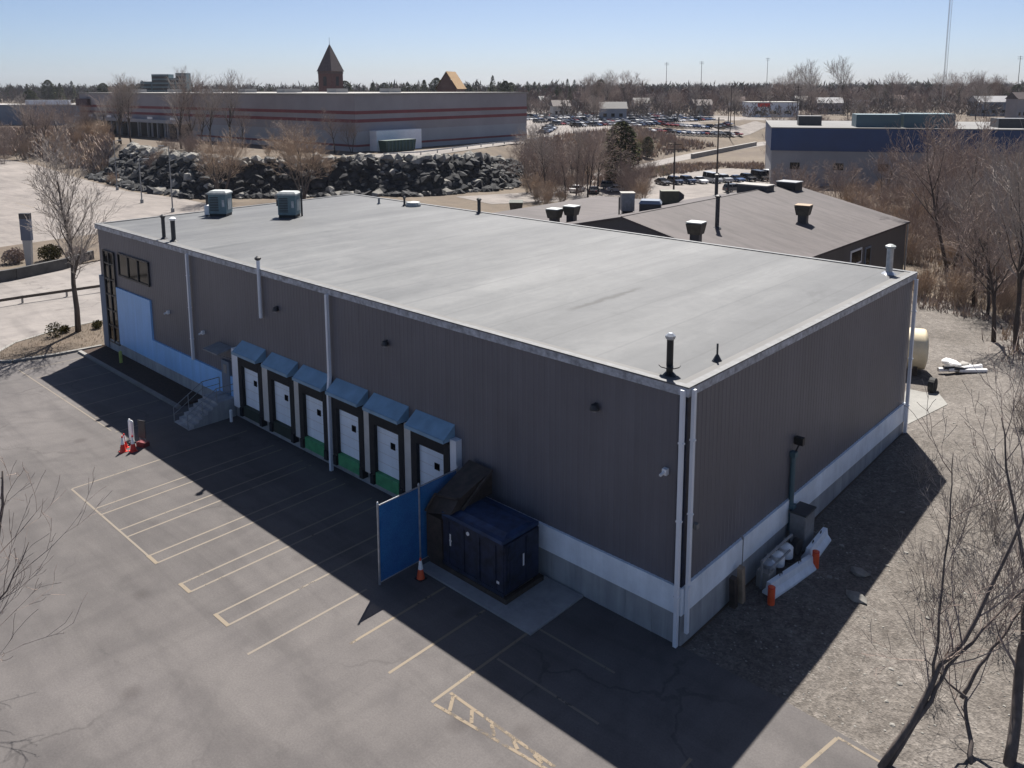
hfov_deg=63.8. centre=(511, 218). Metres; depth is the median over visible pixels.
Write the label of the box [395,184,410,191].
boulder
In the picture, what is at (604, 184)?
parked car
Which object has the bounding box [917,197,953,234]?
brush shrub
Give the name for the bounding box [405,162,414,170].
boulder
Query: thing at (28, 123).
brush shrub
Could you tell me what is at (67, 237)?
street tree
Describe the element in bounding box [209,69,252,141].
bare tree
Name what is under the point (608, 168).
brush shrub
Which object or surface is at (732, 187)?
parked car
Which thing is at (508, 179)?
boulder
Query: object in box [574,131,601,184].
bare tree
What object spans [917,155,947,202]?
bare tree
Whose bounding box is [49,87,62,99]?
evergreen tree
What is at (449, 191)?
boulder
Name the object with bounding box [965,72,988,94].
bare tree
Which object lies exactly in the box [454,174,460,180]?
boulder
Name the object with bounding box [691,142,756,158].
boundary wall
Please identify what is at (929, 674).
brush shrub
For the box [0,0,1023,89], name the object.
sky
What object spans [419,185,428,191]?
boulder
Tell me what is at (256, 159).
boulder
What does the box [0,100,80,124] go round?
warehouse shed
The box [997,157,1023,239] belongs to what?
bare tree
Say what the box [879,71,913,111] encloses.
bare tree
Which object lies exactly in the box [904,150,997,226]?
bare tree
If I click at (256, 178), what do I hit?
boulder
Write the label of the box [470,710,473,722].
painted lines
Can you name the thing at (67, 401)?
painted lines
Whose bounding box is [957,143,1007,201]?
bare tree
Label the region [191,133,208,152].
brush shrub
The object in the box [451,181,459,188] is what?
boulder
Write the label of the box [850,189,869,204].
brush shrub
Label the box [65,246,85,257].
round bush
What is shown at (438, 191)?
boulder
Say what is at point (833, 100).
house
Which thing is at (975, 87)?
bare tree
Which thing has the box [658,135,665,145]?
brush shrub
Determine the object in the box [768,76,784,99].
bare tree
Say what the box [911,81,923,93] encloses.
bare tree
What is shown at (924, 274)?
brush shrub
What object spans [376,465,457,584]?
screened fence
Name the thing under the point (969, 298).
brush shrub
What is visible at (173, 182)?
boulder
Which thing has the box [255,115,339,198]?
bare tree
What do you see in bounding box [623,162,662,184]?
brush shrub
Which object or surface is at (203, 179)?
boulder
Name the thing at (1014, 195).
bare tree
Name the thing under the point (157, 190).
boulder
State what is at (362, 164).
boulder
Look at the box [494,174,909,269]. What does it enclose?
annex building
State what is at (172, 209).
lamp post
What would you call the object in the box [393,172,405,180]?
boulder
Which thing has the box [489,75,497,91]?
evergreen tree
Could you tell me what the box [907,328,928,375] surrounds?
storage tank
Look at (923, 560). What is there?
brush shrub
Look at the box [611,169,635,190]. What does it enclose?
brush shrub
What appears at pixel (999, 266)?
brush shrub
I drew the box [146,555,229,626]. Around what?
painted lines
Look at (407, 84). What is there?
evergreen tree
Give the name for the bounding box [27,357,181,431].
painted lines
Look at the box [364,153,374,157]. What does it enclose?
boulder
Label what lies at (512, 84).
evergreen tree
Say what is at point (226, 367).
exit door
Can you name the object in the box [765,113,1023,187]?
blue building
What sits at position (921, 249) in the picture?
brush shrub
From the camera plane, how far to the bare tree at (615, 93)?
510.59 m
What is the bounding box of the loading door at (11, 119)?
[9,115,18,123]
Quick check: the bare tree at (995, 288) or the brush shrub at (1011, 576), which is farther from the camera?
the bare tree at (995, 288)
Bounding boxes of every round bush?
[0,247,24,263]
[37,244,62,260]
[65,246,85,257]
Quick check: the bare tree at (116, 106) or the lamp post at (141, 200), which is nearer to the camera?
the lamp post at (141, 200)
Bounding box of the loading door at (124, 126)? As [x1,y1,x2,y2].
[122,121,127,134]
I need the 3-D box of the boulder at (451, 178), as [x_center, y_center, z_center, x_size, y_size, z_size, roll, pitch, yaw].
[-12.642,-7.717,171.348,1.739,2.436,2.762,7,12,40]
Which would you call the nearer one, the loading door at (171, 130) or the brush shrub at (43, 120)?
the loading door at (171, 130)
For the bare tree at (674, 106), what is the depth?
341.68 m
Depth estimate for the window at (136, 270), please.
62.87 m
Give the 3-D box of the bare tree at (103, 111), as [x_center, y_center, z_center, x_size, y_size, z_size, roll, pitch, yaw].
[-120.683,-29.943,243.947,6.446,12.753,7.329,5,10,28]
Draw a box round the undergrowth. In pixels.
[0,122,1023,363]
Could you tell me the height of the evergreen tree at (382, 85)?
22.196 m
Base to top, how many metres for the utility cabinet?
1.770 m
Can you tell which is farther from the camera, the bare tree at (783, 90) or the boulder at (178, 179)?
the bare tree at (783, 90)
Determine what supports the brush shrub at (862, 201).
on the ground at (740, 155)
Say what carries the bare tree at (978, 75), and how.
on the ground at (740, 155)
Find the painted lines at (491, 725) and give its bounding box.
[490,724,495,735]
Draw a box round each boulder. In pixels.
[104,168,113,173]
[109,157,116,163]
[125,167,133,174]
[126,159,134,164]
[127,173,137,181]
[128,183,138,189]
[138,145,148,152]
[143,176,152,184]
[146,186,153,193]
[147,168,154,175]
[148,180,157,185]
[153,187,165,194]
[155,178,162,185]
[159,151,169,157]
[159,157,166,166]
[163,188,172,195]
[164,167,175,172]
[170,189,182,194]
[171,178,177,186]
[173,183,181,189]
[175,173,182,183]
[177,157,186,167]
[178,193,188,198]
[182,181,189,189]
[183,172,193,181]
[186,152,197,160]
[189,182,198,189]
[196,186,205,192]
[199,164,207,171]
[199,175,212,183]
[203,182,214,191]
[220,171,227,179]
[233,173,241,181]
[233,186,245,194]
[235,179,244,186]
[246,186,257,191]
[251,155,262,163]
[252,174,263,181]
[255,192,262,198]
[262,181,273,186]
[262,183,272,189]
[263,193,269,198]
[285,170,294,177]
[311,175,321,182]
[311,182,325,189]
[325,186,334,192]
[339,173,348,180]
[340,191,352,194]
[346,179,357,187]
[349,160,361,170]
[354,153,364,159]
[354,189,362,194]
[358,161,366,168]
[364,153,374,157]
[366,157,375,164]
[370,175,377,182]
[371,188,382,196]
[374,187,386,193]
[382,153,394,161]
[390,168,398,175]
[391,191,400,196]
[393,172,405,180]
[394,153,404,159]
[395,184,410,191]
[401,190,410,196]
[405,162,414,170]
[410,156,421,164]
[412,179,422,188]
[419,176,428,183]
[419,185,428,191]
[420,170,429,176]
[422,153,431,159]
[422,158,433,162]
[425,181,433,190]
[426,161,437,167]
[430,171,437,178]
[431,175,440,184]
[431,188,443,195]
[433,154,443,161]
[441,179,448,187]
[442,153,449,162]
[442,188,452,194]
[445,176,454,181]
[446,162,454,169]
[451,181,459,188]
[452,159,462,167]
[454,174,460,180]
[456,170,467,177]
[458,184,468,190]
[462,154,470,160]
[465,161,473,170]
[467,158,474,164]
[474,152,483,160]
[474,159,479,167]
[474,180,483,188]
[481,169,488,174]
[482,186,491,191]
[483,156,490,165]
[491,185,500,190]
[493,170,499,177]
[499,183,506,187]
[504,177,512,182]
[512,180,521,185]
[846,590,866,603]
[850,566,870,576]
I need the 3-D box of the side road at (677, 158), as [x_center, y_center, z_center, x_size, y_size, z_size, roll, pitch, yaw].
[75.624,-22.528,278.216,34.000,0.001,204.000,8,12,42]
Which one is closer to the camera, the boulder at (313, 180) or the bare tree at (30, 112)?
the boulder at (313, 180)
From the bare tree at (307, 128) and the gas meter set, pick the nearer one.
the gas meter set
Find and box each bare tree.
[0,123,16,156]
[0,130,36,158]
[0,458,111,660]
[6,91,33,138]
[14,99,59,142]
[40,103,62,130]
[87,80,136,142]
[93,97,116,132]
[103,73,146,143]
[110,77,141,141]
[161,77,224,138]
[162,64,211,148]
[166,115,206,137]
[192,124,254,189]
[195,80,232,145]
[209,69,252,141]
[230,106,256,146]
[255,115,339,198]
[270,118,320,154]
[317,105,344,153]
[337,120,361,152]
[500,136,573,192]
[506,121,540,173]
[518,118,557,184]
[521,135,563,173]
[527,96,550,116]
[530,123,572,190]
[542,137,581,196]
[560,134,585,173]
[564,123,599,193]
[564,126,612,197]
[574,74,606,101]
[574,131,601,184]
[575,89,591,114]
[583,73,600,105]
[583,95,605,119]
[583,120,625,187]
[591,93,600,121]
[597,69,618,100]
[597,75,619,101]
[601,82,622,101]
[609,72,647,101]
[631,94,655,106]
[661,90,689,122]
[669,86,684,117]
[687,81,700,112]
[706,92,718,114]
[713,82,734,120]
[724,84,742,122]
[735,88,746,105]
[755,83,771,100]
[762,107,787,125]
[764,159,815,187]
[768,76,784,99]
[771,70,797,100]
[773,78,792,100]
[784,66,806,101]
[787,109,815,119]
[790,79,809,114]
[795,58,824,99]
[795,73,822,110]
[801,79,817,114]
[802,90,829,110]
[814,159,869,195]
[816,88,829,96]
[822,56,856,105]
[834,85,853,116]
[849,99,867,116]
[853,468,1023,764]
[860,145,908,191]
[867,78,884,100]
[868,101,1023,268]
[877,308,1023,767]
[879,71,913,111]
[885,162,923,186]
[897,151,965,212]
[897,160,932,182]
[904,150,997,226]
[905,92,933,112]
[909,136,954,173]
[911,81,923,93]
[917,137,987,206]
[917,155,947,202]
[925,72,963,99]
[925,175,990,276]
[929,127,973,162]
[934,170,1023,341]
[936,165,1008,305]
[938,192,1023,315]
[942,156,989,211]
[942,189,1009,287]
[943,70,977,111]
[949,169,987,210]
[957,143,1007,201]
[960,309,1023,767]
[963,75,987,96]
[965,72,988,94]
[965,181,1017,238]
[966,120,1023,348]
[967,76,1001,98]
[967,178,1016,271]
[968,79,988,119]
[968,135,1005,168]
[969,141,1023,209]
[970,70,990,90]
[976,162,1022,242]
[980,87,995,117]
[980,145,1022,181]
[982,150,1017,203]
[982,169,1020,247]
[985,83,1009,95]
[987,75,1015,95]
[989,182,1023,291]
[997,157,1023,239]
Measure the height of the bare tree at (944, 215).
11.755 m
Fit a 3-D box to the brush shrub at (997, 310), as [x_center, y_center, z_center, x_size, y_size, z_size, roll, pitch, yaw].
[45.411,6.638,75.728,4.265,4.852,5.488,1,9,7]
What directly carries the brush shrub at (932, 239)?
on the ground at (740, 155)
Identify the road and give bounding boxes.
[0,265,101,348]
[374,135,561,156]
[594,142,765,177]
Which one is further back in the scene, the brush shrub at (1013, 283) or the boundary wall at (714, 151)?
the boundary wall at (714, 151)
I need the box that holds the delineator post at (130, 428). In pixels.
[126,419,137,444]
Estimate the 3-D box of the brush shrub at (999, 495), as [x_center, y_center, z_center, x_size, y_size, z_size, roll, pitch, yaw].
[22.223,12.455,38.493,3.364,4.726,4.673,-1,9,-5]
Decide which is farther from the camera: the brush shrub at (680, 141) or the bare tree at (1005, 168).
the brush shrub at (680, 141)
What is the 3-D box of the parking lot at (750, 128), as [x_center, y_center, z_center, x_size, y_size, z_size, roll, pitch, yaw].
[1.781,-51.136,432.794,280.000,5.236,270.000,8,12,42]
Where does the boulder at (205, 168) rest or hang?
on the ground at (740, 155)
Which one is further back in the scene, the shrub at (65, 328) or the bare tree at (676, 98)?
the bare tree at (676, 98)
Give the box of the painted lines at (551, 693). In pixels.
[497,629,614,724]
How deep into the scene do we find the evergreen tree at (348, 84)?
704.01 m
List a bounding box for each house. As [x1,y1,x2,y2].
[435,71,465,91]
[549,100,570,116]
[599,102,627,119]
[631,98,649,112]
[689,99,712,115]
[728,97,745,110]
[742,101,799,116]
[813,97,843,113]
[966,96,1006,115]
[1005,92,1023,117]
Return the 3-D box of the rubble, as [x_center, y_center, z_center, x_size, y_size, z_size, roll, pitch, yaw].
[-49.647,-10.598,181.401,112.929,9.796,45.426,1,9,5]
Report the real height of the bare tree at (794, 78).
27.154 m
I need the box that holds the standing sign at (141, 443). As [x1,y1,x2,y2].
[136,420,149,447]
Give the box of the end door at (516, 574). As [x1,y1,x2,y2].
[504,526,538,594]
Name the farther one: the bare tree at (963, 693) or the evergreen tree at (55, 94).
the evergreen tree at (55, 94)
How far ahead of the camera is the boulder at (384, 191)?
166.01 m
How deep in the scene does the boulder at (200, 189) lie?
163.11 m
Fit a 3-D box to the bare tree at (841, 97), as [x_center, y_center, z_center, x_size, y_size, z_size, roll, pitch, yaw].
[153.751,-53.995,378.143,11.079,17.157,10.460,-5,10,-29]
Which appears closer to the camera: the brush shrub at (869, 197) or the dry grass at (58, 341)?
the dry grass at (58, 341)
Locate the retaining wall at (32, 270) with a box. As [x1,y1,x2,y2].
[0,250,93,281]
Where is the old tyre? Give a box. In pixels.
[927,377,937,392]
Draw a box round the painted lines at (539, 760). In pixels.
[532,754,542,763]
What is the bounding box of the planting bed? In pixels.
[83,346,202,406]
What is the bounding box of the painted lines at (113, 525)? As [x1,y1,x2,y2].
[71,489,147,555]
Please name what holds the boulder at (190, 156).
on the ground at (740, 155)
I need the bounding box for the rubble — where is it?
[84,141,533,199]
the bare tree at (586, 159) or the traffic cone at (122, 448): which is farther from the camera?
the bare tree at (586, 159)
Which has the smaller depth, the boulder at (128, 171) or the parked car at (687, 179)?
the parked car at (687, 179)
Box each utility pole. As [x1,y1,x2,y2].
[668,142,681,189]
[713,117,719,173]
[728,85,734,138]
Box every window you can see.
[102,249,120,345]
[117,252,149,286]
[790,162,799,168]
[833,163,843,169]
[850,247,861,263]
[864,245,870,264]
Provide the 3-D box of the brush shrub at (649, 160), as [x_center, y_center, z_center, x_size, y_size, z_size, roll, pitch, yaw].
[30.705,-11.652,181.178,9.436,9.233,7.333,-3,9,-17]
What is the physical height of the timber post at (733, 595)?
1.300 m
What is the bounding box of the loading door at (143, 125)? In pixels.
[141,122,150,135]
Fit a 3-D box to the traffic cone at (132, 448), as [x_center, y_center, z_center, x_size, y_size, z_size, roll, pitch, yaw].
[-22.504,13.357,48.763,0.400,0.990,0.400,8,12,42]
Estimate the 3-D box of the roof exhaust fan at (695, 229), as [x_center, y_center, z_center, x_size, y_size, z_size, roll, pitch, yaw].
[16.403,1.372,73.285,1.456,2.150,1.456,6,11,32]
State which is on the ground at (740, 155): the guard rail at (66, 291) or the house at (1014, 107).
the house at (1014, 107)
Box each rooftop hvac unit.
[204,189,232,216]
[276,189,302,217]
[618,191,635,213]
[659,190,683,204]
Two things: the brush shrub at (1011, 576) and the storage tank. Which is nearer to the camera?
the brush shrub at (1011, 576)
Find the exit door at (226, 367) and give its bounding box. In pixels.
[221,358,231,394]
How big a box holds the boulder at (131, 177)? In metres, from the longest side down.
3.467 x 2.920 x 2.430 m
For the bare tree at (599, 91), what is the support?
on the ground at (740, 155)
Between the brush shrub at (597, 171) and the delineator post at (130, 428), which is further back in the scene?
the brush shrub at (597, 171)
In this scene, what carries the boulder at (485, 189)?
on the ground at (740, 155)
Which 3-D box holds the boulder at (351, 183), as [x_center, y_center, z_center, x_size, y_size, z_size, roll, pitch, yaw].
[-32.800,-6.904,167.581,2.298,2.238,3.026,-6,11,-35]
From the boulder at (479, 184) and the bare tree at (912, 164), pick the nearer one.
the bare tree at (912, 164)
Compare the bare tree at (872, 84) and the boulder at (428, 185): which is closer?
the boulder at (428, 185)
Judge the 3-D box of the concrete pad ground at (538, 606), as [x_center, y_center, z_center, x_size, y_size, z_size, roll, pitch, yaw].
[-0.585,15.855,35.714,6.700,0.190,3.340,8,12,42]
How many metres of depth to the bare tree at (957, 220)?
78.81 m
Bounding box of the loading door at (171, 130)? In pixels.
[166,124,176,137]
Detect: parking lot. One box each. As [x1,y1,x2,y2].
[0,159,205,273]
[457,168,824,203]
[527,108,784,136]
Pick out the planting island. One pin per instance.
(21, 347)
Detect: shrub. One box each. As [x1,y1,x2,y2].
[0,115,19,145]
[0,134,14,163]
[6,106,49,130]
[12,136,35,158]
[28,103,55,129]
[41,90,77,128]
[44,322,62,336]
[48,127,82,149]
[58,147,79,167]
[61,325,69,332]
[70,130,83,143]
[74,119,96,134]
[78,113,96,128]
[91,118,115,135]
[91,320,102,328]
[103,170,119,184]
[141,147,158,168]
[152,147,167,157]
[157,136,181,153]
[157,137,168,147]
[171,130,199,151]
[175,127,199,152]
[177,131,196,150]
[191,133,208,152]
[263,145,272,155]
[272,128,293,157]
[321,157,337,173]
[517,146,540,177]
[517,169,538,192]
[523,171,549,194]
[528,187,546,202]
[531,164,558,187]
[536,185,557,203]
[537,162,561,187]
[539,178,557,195]
[541,176,562,198]
[545,162,578,194]
[553,186,569,201]
[557,172,576,192]
[564,153,603,195]
[586,153,606,180]
[594,155,619,177]
[598,144,641,188]
[609,149,645,190]
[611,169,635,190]
[616,171,644,195]
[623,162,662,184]
[629,173,653,198]
[637,129,654,143]
[637,163,661,190]
[638,151,667,184]
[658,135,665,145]
[662,130,675,143]
[677,138,685,148]
[767,168,802,185]
[774,175,828,191]
[787,159,823,188]
[805,182,819,192]
[806,183,838,195]
[818,161,864,199]
[836,180,863,200]
[840,188,859,202]
[844,180,862,189]
[847,172,882,196]
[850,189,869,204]
[851,187,879,208]
[855,178,875,198]
[856,191,881,207]
[864,184,899,213]
[866,196,893,213]
[874,177,894,191]
[874,197,915,230]
[876,171,914,210]
[883,519,965,590]
[886,202,912,217]
[889,190,928,219]
[891,183,914,208]
[893,437,949,483]
[894,196,933,233]
[900,211,937,246]
[904,173,932,206]
[904,231,926,261]
[904,650,967,704]
[907,233,939,264]
[909,211,933,235]
[909,263,946,295]
[913,272,936,297]
[915,221,950,257]
[915,462,997,544]
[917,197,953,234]
[917,203,959,243]
[920,212,962,255]
[922,197,951,235]
[929,549,983,592]
[933,235,963,261]
[934,258,983,306]
[935,264,986,303]
[935,441,1022,535]
[943,441,1023,511]
[947,261,986,302]
[949,513,1022,623]
[953,249,978,268]
[968,506,1014,541]
[970,242,1018,286]
[970,495,1023,585]
[977,253,1009,281]
[979,266,1023,313]
[987,531,1023,621]
[989,384,1023,422]
[990,277,1023,314]
[997,251,1023,308]
[999,402,1023,429]
[1001,373,1023,414]
[1008,379,1023,424]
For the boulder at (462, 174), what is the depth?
172.39 m
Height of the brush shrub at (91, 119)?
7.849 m
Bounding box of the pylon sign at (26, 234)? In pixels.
[18,213,32,265]
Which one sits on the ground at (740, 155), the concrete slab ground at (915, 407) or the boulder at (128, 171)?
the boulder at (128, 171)
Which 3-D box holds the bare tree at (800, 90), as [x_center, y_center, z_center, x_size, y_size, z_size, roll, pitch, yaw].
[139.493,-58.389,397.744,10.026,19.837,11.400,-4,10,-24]
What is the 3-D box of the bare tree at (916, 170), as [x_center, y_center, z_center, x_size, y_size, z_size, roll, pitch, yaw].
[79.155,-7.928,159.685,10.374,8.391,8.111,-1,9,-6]
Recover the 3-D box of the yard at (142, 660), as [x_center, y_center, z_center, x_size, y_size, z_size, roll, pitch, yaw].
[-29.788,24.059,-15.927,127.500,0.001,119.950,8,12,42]
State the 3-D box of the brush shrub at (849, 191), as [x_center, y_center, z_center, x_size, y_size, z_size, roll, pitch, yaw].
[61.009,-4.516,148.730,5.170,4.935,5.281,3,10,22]
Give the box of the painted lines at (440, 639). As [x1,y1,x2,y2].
[351,586,526,702]
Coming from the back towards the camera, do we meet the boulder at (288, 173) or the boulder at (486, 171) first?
the boulder at (486, 171)
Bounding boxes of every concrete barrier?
[762,555,815,598]
[801,527,830,558]
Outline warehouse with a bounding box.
[94,193,918,647]
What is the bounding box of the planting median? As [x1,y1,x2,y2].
[0,234,99,269]
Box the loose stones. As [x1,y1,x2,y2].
[693,361,1023,767]
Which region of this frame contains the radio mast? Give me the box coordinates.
[942,0,952,100]
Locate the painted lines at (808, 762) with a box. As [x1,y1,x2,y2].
[681,737,837,767]
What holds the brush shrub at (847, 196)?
on the ground at (740, 155)
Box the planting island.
[0,321,105,359]
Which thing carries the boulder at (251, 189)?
on the ground at (740, 155)
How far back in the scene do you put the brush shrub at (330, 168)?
167.49 m
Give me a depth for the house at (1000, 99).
411.37 m
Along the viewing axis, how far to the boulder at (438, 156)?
171.61 m
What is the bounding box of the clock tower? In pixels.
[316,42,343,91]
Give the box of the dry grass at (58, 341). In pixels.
[1,320,102,359]
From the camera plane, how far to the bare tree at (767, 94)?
444.58 m
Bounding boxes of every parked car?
[550,121,560,125]
[568,185,585,191]
[570,122,581,126]
[585,122,596,126]
[589,186,599,193]
[600,180,620,188]
[606,185,628,192]
[654,178,670,184]
[667,175,683,184]
[680,175,696,183]
[693,176,708,183]
[702,171,722,182]
[720,173,733,182]
[722,183,736,192]
[730,175,745,181]
[740,173,757,181]
[751,169,768,180]
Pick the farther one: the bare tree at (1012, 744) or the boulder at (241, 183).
the boulder at (241, 183)
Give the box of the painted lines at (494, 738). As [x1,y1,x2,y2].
[434,692,554,767]
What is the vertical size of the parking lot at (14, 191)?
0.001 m
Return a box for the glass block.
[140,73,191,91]
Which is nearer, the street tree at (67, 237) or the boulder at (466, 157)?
the street tree at (67, 237)
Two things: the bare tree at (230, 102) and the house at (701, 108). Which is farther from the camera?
the house at (701, 108)
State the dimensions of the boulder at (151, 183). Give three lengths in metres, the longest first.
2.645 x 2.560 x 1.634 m
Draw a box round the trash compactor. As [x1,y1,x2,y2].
[425,460,543,604]
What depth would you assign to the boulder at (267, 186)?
164.26 m
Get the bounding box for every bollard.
[119,351,122,362]
[229,409,232,421]
[767,585,775,605]
[812,550,819,568]
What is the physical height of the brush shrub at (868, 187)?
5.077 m
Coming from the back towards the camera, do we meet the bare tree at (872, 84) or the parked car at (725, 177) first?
the bare tree at (872, 84)
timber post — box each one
[729,575,737,608]
[737,565,745,603]
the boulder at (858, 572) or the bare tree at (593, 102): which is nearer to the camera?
the boulder at (858, 572)
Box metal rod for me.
[741,535,743,565]
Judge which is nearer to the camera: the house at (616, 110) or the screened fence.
the screened fence
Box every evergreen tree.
[23,90,39,103]
[40,80,56,99]
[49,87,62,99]
[55,83,66,99]
[67,81,77,103]
[96,83,108,92]
[343,80,353,91]
[379,82,388,87]
[404,82,411,91]
[420,80,428,91]
[428,78,439,91]
[465,85,473,91]
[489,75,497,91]
[499,81,512,91]
[504,82,516,91]
[532,81,539,93]
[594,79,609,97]
[599,121,642,185]
[640,136,655,157]
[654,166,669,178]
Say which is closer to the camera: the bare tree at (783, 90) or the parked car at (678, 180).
the parked car at (678, 180)
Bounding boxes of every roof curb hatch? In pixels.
[639,199,661,210]
[736,182,774,192]
[776,180,803,190]
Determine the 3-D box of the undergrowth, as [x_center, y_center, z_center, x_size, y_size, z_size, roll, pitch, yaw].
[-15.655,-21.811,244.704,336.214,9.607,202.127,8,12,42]
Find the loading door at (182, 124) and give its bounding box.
[181,124,189,138]
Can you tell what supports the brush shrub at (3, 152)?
on the ground at (740, 155)
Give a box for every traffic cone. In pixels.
[118,436,127,453]
[123,433,129,448]
[129,435,137,452]
[414,557,426,581]
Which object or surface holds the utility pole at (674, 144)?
on the ground at (740, 155)
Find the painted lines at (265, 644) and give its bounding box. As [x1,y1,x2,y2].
[72,430,380,654]
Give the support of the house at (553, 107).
on the ground at (740, 155)
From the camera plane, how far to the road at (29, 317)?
82.32 m
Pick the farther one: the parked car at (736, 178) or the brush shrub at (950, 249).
the parked car at (736, 178)
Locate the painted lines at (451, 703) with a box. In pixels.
[448,696,454,710]
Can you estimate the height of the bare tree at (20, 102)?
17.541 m
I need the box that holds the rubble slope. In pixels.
[160,156,518,194]
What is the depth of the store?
211.23 m
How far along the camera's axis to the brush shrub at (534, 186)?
162.94 m
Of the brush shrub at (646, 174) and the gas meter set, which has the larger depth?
the brush shrub at (646, 174)
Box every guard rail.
[0,285,99,302]
[383,136,553,154]
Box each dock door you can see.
[244,368,259,410]
[274,381,290,425]
[306,395,323,442]
[339,409,358,459]
[377,426,398,479]
[419,444,443,485]
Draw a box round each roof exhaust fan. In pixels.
[545,207,562,221]
[563,204,580,221]
[686,220,706,241]
[794,203,812,223]
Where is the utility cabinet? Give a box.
[789,501,816,551]
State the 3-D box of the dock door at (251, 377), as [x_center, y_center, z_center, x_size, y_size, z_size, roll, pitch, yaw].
[-16.293,10.723,52.007,2.000,2.750,0.205,8,12,42]
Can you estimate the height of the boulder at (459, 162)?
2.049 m
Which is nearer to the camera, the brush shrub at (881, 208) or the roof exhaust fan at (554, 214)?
the roof exhaust fan at (554, 214)
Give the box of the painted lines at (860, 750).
[837,737,891,767]
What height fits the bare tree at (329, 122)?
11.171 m
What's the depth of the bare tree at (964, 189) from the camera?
103.67 m
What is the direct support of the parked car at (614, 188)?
on the parking lot at (692, 190)
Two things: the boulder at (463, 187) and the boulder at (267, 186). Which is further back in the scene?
the boulder at (463, 187)
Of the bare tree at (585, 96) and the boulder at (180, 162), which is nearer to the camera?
the boulder at (180, 162)
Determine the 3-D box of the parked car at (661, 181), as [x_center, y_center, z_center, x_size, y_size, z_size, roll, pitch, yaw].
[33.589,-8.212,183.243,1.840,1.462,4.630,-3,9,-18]
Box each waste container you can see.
[378,139,415,152]
[509,200,522,209]
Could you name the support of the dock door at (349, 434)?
in the warehouse
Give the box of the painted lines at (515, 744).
[510,739,518,749]
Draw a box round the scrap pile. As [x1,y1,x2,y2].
[937,358,987,372]
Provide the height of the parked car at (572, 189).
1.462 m
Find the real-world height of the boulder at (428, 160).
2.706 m
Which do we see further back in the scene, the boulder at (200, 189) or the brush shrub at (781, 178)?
the boulder at (200, 189)
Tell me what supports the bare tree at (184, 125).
on the ground at (740, 155)
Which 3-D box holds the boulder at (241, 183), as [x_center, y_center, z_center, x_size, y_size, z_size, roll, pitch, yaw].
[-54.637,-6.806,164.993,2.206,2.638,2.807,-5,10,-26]
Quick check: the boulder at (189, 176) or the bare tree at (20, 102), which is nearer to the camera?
the boulder at (189, 176)
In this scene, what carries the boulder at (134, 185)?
on the ground at (740, 155)
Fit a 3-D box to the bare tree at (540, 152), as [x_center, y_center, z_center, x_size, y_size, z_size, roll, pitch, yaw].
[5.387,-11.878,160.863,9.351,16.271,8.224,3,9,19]
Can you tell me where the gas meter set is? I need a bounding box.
[756,533,802,588]
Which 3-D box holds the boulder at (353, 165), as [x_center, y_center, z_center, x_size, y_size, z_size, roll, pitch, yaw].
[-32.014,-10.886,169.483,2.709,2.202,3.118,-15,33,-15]
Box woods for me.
[0,78,1023,117]
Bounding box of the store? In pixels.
[74,88,527,151]
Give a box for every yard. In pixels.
[0,352,899,767]
[684,297,1023,767]
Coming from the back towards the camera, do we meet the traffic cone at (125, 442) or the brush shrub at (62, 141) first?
the brush shrub at (62, 141)
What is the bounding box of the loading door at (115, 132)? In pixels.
[107,121,116,133]
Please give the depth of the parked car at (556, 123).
318.89 m
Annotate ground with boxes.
[0,99,1023,647]
[423,561,582,635]
[904,389,946,423]
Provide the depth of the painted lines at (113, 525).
40.67 m
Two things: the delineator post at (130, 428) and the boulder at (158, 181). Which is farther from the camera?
the boulder at (158, 181)
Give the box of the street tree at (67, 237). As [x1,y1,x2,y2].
[9,119,122,331]
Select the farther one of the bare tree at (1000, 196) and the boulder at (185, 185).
the boulder at (185, 185)
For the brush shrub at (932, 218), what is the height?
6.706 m
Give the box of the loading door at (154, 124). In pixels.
[153,123,163,136]
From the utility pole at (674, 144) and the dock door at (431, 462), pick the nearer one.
the dock door at (431, 462)
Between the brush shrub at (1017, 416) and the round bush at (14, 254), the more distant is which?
the round bush at (14, 254)
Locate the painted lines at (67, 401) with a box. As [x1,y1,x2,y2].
[19,370,111,430]
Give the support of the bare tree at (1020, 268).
on the ground at (740, 155)
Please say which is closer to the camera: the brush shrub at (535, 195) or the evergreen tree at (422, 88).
the brush shrub at (535, 195)
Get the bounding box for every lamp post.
[113,140,121,189]
[139,158,148,202]
[158,145,174,211]
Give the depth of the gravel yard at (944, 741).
33.89 m
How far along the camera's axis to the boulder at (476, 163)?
175.85 m
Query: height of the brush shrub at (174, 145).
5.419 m
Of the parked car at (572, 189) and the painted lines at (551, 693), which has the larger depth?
the parked car at (572, 189)
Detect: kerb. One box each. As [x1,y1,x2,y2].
[0,319,102,351]
[0,344,101,362]
[78,350,180,408]
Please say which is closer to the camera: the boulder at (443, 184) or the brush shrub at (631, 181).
the brush shrub at (631, 181)
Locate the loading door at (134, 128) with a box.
[131,122,137,134]
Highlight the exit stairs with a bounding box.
[173,377,235,430]
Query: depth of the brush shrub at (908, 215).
112.43 m
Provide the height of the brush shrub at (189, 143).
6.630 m
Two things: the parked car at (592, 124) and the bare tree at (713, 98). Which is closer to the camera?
the parked car at (592, 124)
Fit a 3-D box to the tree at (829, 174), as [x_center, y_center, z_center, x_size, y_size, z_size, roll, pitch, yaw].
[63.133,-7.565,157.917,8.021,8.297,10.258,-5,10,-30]
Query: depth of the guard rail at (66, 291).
84.03 m

